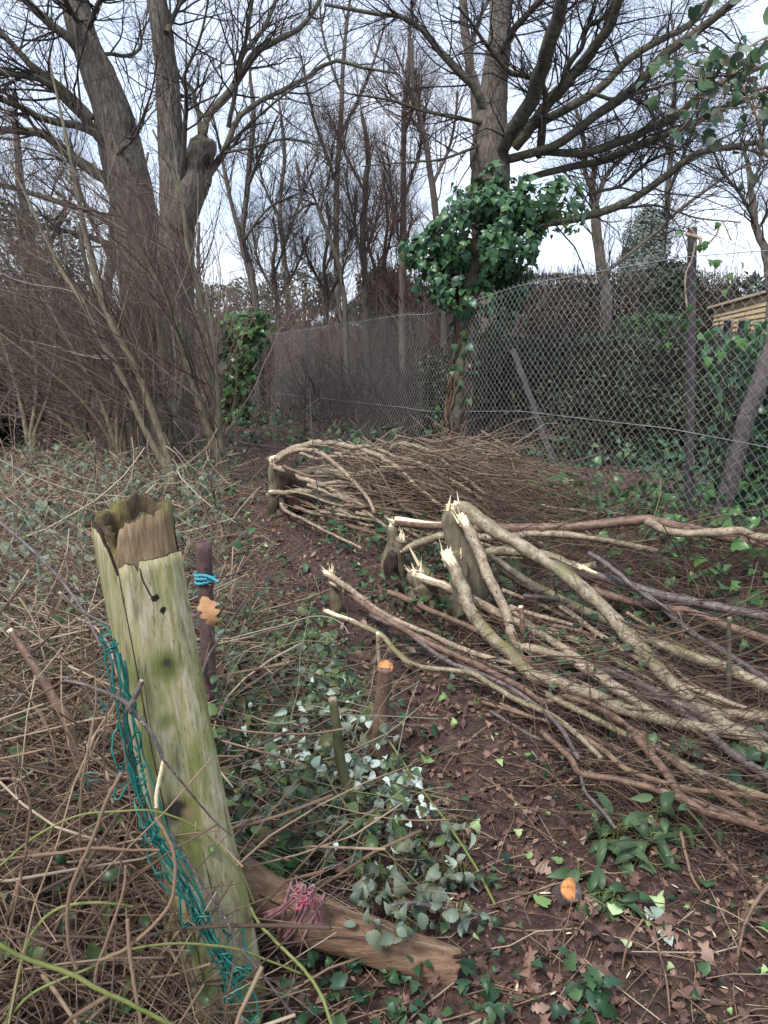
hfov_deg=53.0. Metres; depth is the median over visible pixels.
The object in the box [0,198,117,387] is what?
evergreen tree
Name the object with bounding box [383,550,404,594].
hedge stool
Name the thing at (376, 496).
hazel stick
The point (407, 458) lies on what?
laid stem
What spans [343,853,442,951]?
bramble spray
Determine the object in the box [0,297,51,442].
evergreen tree
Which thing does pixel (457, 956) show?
bramble cane
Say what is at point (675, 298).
evergreen shrub
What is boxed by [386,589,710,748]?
laid stem
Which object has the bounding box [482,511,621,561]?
hazel stick
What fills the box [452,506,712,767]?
laid stem
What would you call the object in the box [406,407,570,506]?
laid stem
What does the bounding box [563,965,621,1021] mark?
holly sprig
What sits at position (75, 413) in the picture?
hazel sapling
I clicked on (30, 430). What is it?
hazel sapling
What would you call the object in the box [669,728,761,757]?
hazel stick
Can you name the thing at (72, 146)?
bare tree
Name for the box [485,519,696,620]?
laid stem
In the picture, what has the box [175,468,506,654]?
grass tufts
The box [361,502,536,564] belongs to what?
hazel stick
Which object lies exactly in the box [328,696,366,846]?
cut sapling
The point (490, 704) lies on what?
hazel stick
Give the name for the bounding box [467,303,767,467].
privet hedge
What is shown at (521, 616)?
cut sapling
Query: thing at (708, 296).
beech hedge
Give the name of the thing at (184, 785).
bramble cane
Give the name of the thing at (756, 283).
wood
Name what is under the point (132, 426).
hazel sapling
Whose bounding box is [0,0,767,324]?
sky
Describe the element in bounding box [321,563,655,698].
laid stem
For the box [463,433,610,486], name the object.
hazel stick
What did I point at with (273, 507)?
laid stem
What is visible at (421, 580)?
laid stem
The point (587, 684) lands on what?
hazel stick
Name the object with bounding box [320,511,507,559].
hazel stick
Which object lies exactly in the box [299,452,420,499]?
hazel stick
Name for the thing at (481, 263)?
ivy plant
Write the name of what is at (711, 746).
hazel stick
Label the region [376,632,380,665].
cut sapling
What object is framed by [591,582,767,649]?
laid stem
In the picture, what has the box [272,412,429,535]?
laid stem
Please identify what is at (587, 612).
laid stem
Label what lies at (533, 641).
hazel stick
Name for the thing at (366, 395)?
bramble thicket
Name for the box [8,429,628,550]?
ground ivy
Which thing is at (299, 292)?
evergreen shrub
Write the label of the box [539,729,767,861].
laid stem
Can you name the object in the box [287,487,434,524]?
hazel stick
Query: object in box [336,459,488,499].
hazel stick
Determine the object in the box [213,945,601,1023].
ground ivy
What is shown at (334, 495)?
laid stem
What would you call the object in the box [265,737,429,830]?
bramble spray
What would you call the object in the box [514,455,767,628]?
ground ivy
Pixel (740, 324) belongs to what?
window
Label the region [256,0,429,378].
bare tree
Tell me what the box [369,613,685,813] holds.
laid stem
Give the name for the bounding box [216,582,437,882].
bramble leaves
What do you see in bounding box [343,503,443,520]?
hazel stick
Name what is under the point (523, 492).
hazel stick
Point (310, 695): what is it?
bramble spray
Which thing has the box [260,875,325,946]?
pink twine
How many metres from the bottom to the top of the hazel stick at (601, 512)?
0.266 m
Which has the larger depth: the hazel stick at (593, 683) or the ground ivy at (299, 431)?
the ground ivy at (299, 431)
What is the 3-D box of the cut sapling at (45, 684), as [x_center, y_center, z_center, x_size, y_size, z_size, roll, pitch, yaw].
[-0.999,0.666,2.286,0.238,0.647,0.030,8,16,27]
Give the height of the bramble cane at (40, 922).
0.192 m
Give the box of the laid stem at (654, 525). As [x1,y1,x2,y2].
[643,497,767,574]
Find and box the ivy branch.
[636,0,767,192]
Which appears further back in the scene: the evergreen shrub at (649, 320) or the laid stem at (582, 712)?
the evergreen shrub at (649, 320)
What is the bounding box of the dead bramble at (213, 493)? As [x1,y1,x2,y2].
[0,398,309,776]
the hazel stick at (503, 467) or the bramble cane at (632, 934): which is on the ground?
the bramble cane at (632, 934)
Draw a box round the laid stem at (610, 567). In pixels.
[587,551,767,680]
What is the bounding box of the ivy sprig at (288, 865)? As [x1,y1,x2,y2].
[263,835,304,877]
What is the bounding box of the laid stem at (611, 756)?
[583,735,767,888]
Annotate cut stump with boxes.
[368,660,392,776]
[551,877,581,906]
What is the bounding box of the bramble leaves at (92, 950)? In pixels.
[0,529,241,1023]
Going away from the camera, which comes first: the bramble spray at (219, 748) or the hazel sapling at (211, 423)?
the bramble spray at (219, 748)
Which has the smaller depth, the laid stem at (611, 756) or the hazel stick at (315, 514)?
the laid stem at (611, 756)
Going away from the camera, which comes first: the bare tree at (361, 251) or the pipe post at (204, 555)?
the pipe post at (204, 555)
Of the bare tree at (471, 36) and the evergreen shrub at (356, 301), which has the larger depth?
the evergreen shrub at (356, 301)
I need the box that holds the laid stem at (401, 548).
[393,494,703,585]
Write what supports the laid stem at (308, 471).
on the ground
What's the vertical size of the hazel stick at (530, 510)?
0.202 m
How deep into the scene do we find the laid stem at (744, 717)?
2.75 m
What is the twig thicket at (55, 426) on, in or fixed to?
on the ground
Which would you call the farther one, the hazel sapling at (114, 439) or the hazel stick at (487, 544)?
the hazel sapling at (114, 439)
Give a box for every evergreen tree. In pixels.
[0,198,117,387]
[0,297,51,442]
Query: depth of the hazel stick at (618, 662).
3.18 m
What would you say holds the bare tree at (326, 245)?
on the ground
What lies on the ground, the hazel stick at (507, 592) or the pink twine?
the hazel stick at (507, 592)
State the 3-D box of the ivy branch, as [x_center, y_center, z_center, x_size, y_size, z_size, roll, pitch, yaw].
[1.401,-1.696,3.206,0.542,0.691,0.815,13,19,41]
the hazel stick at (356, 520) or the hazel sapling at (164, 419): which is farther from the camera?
the hazel sapling at (164, 419)
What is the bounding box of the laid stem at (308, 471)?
[296,437,483,519]
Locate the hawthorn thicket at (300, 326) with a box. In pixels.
[194,251,558,413]
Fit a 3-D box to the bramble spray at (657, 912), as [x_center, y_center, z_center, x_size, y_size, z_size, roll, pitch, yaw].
[0.687,1.047,1.934,0.048,0.068,0.125,0,14,0]
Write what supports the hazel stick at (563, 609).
on the ground
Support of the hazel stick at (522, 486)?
on the brushwood at (423, 452)
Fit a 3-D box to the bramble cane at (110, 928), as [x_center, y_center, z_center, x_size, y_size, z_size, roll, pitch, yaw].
[-0.480,0.726,1.347,0.080,0.208,0.010,-11,18,-38]
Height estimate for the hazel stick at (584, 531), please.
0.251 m
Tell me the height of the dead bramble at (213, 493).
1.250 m
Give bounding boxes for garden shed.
[707,290,766,341]
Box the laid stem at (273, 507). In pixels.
[266,418,498,515]
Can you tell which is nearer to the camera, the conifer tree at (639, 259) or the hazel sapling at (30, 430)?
the hazel sapling at (30, 430)
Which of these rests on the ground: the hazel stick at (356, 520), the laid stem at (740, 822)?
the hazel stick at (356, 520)
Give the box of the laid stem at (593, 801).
[579,776,616,829]
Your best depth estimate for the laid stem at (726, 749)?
2.57 m
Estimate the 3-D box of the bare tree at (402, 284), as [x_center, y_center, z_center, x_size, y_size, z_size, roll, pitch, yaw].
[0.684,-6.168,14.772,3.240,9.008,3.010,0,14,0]
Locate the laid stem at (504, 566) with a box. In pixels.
[489,554,767,712]
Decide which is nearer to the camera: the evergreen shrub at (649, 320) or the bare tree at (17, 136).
the evergreen shrub at (649, 320)
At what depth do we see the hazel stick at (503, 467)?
5.72 m
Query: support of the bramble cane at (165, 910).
on the dead bramble at (60, 808)
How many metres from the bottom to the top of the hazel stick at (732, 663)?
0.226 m
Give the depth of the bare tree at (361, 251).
15.86 m
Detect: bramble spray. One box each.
[201,662,240,795]
[223,609,342,746]
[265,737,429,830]
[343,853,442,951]
[388,820,490,936]
[644,906,673,945]
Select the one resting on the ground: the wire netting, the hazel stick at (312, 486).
the hazel stick at (312, 486)
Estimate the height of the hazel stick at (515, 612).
0.202 m
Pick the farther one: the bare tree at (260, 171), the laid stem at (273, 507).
the bare tree at (260, 171)
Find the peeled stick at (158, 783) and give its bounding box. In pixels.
[154,761,164,807]
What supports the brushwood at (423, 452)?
on the ground
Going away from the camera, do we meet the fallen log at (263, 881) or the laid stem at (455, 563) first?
the fallen log at (263, 881)
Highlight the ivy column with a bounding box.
[205,307,279,425]
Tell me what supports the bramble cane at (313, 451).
on the ground
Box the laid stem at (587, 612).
[494,558,767,694]
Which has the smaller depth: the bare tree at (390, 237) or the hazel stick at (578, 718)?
the hazel stick at (578, 718)
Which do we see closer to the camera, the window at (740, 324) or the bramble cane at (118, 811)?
the bramble cane at (118, 811)
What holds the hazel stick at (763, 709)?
on the ground
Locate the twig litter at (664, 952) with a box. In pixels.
[0,460,767,1023]
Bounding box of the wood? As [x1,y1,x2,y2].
[46,270,764,349]
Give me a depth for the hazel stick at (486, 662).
3.00 m
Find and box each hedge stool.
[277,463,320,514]
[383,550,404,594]
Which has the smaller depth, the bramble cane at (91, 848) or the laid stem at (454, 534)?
the bramble cane at (91, 848)
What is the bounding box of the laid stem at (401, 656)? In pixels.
[322,608,694,876]
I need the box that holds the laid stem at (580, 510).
[394,460,640,517]
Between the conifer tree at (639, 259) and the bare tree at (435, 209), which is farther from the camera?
the conifer tree at (639, 259)
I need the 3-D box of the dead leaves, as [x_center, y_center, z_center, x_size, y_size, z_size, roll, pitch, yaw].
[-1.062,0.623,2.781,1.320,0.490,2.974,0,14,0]
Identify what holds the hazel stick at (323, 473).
in the brushwood at (423, 452)
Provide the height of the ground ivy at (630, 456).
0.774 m
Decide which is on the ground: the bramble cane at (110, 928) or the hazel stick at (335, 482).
the hazel stick at (335, 482)
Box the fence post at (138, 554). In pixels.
[91,491,267,1023]
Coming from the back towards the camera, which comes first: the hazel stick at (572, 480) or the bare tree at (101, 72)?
the bare tree at (101, 72)
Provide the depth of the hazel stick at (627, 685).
3.00 m
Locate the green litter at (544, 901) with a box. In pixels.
[218,511,767,1023]
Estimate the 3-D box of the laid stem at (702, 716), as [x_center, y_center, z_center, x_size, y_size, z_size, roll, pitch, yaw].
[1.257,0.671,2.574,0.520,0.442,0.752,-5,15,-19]
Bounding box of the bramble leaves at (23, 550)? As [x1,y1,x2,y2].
[0,428,249,739]
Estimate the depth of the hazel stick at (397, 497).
5.42 m
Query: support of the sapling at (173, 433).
on the ground
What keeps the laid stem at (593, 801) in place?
attached to the laid stem at (631, 783)
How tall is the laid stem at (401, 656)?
0.197 m
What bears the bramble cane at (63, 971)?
attached to the dead bramble at (60, 808)
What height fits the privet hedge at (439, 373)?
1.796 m
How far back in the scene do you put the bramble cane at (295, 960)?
1.45 m
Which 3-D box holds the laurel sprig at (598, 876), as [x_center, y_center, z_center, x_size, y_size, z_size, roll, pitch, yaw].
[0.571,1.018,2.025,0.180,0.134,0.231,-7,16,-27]
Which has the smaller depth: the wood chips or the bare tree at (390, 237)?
the wood chips
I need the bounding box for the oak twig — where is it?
[197,569,259,675]
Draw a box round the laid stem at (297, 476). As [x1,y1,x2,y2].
[272,465,435,545]
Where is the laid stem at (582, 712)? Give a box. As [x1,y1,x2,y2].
[545,692,767,819]
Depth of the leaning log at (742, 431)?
4.58 m
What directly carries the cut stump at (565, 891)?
on the ground
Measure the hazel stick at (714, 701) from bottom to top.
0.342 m
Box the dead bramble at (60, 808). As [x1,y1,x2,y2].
[0,466,480,1023]
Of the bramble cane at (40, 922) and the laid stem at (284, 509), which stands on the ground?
the laid stem at (284, 509)
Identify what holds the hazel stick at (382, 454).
in the brushwood at (423, 452)
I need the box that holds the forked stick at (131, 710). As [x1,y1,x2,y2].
[64,679,163,760]
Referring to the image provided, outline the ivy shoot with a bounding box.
[664,222,746,366]
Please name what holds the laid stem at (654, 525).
on the ground
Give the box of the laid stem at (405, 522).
[380,510,767,575]
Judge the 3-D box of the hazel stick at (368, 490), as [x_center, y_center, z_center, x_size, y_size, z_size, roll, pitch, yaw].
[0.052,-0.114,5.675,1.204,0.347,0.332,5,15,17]
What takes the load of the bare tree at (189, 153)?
on the ground
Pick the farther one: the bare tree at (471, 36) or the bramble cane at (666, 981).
the bare tree at (471, 36)
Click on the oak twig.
(206, 606)
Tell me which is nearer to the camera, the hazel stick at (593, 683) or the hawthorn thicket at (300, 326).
the hazel stick at (593, 683)
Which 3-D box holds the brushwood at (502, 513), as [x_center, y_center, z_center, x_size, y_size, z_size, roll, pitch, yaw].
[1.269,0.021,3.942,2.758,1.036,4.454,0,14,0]
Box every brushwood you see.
[279,407,612,535]
[367,389,767,897]
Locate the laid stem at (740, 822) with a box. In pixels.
[631,732,767,909]
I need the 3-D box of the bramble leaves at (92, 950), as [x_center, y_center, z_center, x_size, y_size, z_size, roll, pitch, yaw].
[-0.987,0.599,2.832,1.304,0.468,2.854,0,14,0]
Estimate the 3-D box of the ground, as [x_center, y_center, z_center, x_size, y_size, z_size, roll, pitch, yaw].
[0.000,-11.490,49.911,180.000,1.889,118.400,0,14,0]
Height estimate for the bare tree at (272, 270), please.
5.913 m
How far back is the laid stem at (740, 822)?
2.19 m
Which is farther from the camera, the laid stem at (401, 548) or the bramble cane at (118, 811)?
the laid stem at (401, 548)
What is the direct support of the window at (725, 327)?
in the garden shed
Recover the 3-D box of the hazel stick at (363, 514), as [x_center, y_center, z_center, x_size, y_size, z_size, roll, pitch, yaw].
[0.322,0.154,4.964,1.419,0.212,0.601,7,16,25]
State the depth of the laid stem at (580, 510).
5.09 m
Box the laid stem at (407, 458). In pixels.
[337,444,539,522]
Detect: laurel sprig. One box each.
[547,858,645,921]
[587,791,724,878]
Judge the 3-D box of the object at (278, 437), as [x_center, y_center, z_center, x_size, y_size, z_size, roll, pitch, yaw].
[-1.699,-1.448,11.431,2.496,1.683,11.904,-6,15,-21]
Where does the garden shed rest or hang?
on the ground
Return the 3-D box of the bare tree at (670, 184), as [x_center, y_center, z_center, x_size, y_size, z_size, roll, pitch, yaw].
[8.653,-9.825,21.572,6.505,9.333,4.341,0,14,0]
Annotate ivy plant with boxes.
[397,159,603,450]
[696,320,767,517]
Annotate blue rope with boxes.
[194,571,218,585]
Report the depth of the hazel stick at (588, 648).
3.21 m
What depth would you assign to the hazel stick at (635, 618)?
3.37 m
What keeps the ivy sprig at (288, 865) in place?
on the ground
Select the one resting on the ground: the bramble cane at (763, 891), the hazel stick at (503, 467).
the bramble cane at (763, 891)
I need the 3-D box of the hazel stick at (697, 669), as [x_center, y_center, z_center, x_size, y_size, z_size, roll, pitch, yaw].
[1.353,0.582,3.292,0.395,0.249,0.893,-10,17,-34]
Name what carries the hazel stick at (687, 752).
on the ground
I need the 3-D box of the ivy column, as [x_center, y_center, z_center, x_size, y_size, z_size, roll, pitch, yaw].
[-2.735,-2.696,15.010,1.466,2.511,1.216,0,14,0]
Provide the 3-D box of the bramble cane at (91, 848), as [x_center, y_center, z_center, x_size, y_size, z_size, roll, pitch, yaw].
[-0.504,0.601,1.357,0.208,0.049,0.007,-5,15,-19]
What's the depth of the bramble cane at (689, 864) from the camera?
2.09 m
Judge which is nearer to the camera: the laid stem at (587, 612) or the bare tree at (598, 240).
the laid stem at (587, 612)
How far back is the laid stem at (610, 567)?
3.46 m
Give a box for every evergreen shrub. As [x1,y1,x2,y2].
[194,276,274,327]
[258,266,334,342]
[350,263,413,310]
[615,310,702,403]
[636,255,702,326]
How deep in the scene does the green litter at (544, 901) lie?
2.15 m
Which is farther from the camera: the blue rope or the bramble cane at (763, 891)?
the blue rope
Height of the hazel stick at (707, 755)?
0.218 m
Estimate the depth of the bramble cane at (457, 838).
2.15 m
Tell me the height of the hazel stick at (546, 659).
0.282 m
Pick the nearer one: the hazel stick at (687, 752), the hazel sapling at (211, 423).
the hazel stick at (687, 752)
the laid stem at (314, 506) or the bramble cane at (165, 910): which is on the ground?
the laid stem at (314, 506)
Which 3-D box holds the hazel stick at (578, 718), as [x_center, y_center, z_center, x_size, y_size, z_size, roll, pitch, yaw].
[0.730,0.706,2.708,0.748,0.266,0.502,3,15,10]
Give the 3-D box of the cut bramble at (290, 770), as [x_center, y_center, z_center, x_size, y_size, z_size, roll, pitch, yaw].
[-0.296,0.529,2.716,1.383,0.832,2.270,0,14,0]
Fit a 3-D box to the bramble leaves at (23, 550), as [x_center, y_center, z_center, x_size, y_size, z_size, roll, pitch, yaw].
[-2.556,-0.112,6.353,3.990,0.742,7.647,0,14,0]
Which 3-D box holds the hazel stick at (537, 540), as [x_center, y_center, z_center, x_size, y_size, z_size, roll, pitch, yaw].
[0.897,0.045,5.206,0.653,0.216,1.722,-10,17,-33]
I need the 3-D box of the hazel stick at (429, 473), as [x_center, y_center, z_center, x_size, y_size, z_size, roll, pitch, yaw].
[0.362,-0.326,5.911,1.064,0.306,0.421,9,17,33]
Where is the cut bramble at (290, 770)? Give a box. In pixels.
[67,556,516,951]
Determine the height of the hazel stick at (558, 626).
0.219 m
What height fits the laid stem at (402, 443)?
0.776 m
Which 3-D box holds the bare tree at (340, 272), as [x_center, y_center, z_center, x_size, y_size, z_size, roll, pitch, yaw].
[-1.279,-5.113,15.543,3.283,6.661,3.824,0,14,0]
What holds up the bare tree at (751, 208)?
on the ground
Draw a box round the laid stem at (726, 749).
[596,664,767,788]
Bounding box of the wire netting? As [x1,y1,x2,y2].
[84,622,258,1023]
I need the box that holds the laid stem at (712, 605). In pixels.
[575,562,767,643]
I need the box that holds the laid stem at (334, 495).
[267,462,386,535]
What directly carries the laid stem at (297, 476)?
on the ground
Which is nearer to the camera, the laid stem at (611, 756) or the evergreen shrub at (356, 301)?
the laid stem at (611, 756)
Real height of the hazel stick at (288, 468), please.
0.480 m
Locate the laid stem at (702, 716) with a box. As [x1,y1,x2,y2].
[628,632,767,769]
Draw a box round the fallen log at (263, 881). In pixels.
[241,855,462,990]
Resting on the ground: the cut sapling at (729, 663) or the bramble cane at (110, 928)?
the cut sapling at (729, 663)
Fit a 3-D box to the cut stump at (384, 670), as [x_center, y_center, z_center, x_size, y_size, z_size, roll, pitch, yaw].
[-0.015,0.713,2.609,0.091,0.438,0.061,0,14,0]
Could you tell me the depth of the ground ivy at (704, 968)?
2.07 m
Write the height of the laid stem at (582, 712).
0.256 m
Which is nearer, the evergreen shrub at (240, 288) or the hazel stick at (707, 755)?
the hazel stick at (707, 755)
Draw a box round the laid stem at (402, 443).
[368,417,519,519]
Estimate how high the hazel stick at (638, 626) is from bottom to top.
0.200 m
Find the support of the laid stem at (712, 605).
on the ground
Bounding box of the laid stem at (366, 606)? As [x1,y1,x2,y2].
[328,579,767,822]
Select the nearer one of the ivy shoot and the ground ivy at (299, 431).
the ivy shoot
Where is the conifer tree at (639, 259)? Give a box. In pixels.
[616,199,673,301]
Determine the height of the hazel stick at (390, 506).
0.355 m
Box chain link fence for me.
[248,227,767,553]
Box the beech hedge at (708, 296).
[368,260,753,356]
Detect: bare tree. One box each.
[0,0,254,457]
[0,28,100,281]
[33,99,158,390]
[57,0,433,464]
[188,37,352,410]
[212,156,333,397]
[238,56,353,344]
[244,67,396,416]
[249,0,767,357]
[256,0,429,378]
[263,160,393,402]
[277,56,420,415]
[323,0,487,358]
[332,0,476,418]
[337,129,438,400]
[423,0,528,159]
[510,51,713,357]
[603,0,767,307]
[653,45,767,462]
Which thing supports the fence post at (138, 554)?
on the ground
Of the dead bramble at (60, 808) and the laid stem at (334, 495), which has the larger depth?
the laid stem at (334, 495)
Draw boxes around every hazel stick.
[282,464,471,504]
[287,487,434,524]
[293,505,386,542]
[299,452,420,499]
[306,483,431,529]
[311,473,439,514]
[314,468,470,495]
[314,480,435,515]
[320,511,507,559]
[329,490,441,512]
[333,506,434,558]
[334,436,482,490]
[335,487,525,519]
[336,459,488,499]
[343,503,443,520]
[355,475,459,511]
[355,511,517,556]
[360,452,472,475]
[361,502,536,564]
[405,509,590,562]
[412,472,597,521]
[419,493,573,558]
[446,476,572,505]
[447,445,542,492]
[449,463,590,496]
[461,459,598,503]
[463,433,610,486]
[472,488,631,519]
[472,497,590,531]
[476,465,577,502]
[479,500,660,565]
[480,614,764,725]
[481,688,767,859]
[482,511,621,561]
[484,660,762,735]
[487,684,716,762]
[489,710,708,810]
[499,690,758,807]
[501,588,766,697]
[501,665,762,771]
[505,631,761,705]
[508,605,730,710]
[510,604,714,662]
[523,594,766,701]
[524,647,679,705]
[543,666,763,779]
[545,629,764,730]
[549,627,766,731]
[552,623,767,710]
[558,605,766,684]
[569,639,767,731]
[583,706,767,781]
[588,682,767,765]
[592,612,766,692]
[595,628,766,708]
[619,683,763,726]
[625,611,767,700]
[655,725,761,777]
[656,654,767,723]
[657,687,767,712]
[659,656,767,669]
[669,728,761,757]
[682,602,767,664]
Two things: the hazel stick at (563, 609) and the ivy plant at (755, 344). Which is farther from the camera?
the ivy plant at (755, 344)
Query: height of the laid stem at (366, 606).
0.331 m
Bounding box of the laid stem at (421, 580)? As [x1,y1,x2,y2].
[405,545,765,767]
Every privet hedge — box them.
[411,334,537,462]
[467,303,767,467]
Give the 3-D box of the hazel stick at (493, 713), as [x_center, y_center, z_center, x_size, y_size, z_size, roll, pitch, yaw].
[0.658,0.774,2.508,0.770,0.255,0.416,6,16,24]
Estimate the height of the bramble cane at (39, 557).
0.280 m
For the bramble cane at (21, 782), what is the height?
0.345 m
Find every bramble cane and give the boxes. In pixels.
[0,520,107,648]
[0,777,32,967]
[0,808,254,904]
[0,942,173,1023]
[2,941,301,1023]
[5,900,134,1023]
[32,846,159,857]
[65,772,122,970]
[93,865,126,984]
[99,816,176,961]
[125,918,142,1023]
[162,758,231,835]
[170,832,296,1018]
[249,906,332,1023]
[309,389,319,504]
[384,901,480,917]
[388,740,510,905]
[452,948,490,958]
[621,918,643,969]
[652,924,670,1014]
[679,831,767,909]
[721,883,767,965]
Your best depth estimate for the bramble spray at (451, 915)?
2.00 m
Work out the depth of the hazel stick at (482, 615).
3.51 m
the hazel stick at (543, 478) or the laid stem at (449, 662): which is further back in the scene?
the hazel stick at (543, 478)
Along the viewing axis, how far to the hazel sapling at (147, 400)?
7.25 m
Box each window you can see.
[722,318,733,334]
[736,319,748,334]
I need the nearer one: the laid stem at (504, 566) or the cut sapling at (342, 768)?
the cut sapling at (342, 768)
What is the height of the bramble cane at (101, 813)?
0.338 m
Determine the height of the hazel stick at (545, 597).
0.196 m
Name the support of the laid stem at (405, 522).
on the ground
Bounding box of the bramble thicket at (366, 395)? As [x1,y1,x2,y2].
[248,320,584,450]
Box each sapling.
[0,0,177,488]
[0,2,295,485]
[0,106,110,461]
[0,129,239,470]
[0,136,202,462]
[0,142,119,451]
[7,628,85,833]
[39,140,277,453]
[84,237,240,481]
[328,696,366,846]
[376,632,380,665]
[518,605,525,643]
[726,617,731,706]
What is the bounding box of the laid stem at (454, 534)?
[441,493,767,805]
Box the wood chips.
[218,545,757,1023]
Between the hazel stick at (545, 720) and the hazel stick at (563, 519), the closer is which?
the hazel stick at (545, 720)
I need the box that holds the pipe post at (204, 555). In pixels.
[196,539,218,741]
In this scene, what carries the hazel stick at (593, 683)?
on the ground
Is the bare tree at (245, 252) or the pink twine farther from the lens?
the bare tree at (245, 252)
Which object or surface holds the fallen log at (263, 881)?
on the ground
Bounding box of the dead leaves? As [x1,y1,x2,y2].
[1,528,232,972]
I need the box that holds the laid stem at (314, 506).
[285,495,444,578]
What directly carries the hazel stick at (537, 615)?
on the ground
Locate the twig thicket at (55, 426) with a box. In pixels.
[0,225,270,453]
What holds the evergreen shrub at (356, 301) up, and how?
on the ground
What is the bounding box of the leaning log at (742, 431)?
[708,337,767,527]
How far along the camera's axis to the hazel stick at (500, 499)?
5.35 m
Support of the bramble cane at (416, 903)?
attached to the bramble spray at (363, 888)
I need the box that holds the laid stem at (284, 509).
[279,503,382,563]
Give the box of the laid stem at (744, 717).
[667,687,767,724]
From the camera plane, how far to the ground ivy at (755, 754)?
3.84 m
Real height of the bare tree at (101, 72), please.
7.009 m
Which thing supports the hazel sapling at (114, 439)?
on the ground
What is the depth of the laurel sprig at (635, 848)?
2.19 m
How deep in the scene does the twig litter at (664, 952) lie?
2.11 m
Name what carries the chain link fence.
on the ground
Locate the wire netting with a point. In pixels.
(224, 957)
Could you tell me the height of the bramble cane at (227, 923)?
0.402 m
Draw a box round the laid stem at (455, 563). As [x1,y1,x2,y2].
[439,539,766,787]
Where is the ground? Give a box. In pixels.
[0,318,767,1023]
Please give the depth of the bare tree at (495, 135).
11.18 m
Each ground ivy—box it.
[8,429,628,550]
[182,510,767,1023]
[198,395,475,474]
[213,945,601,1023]
[366,484,767,803]
[470,431,767,530]
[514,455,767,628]
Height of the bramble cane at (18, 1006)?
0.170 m
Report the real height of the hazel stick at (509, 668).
0.170 m

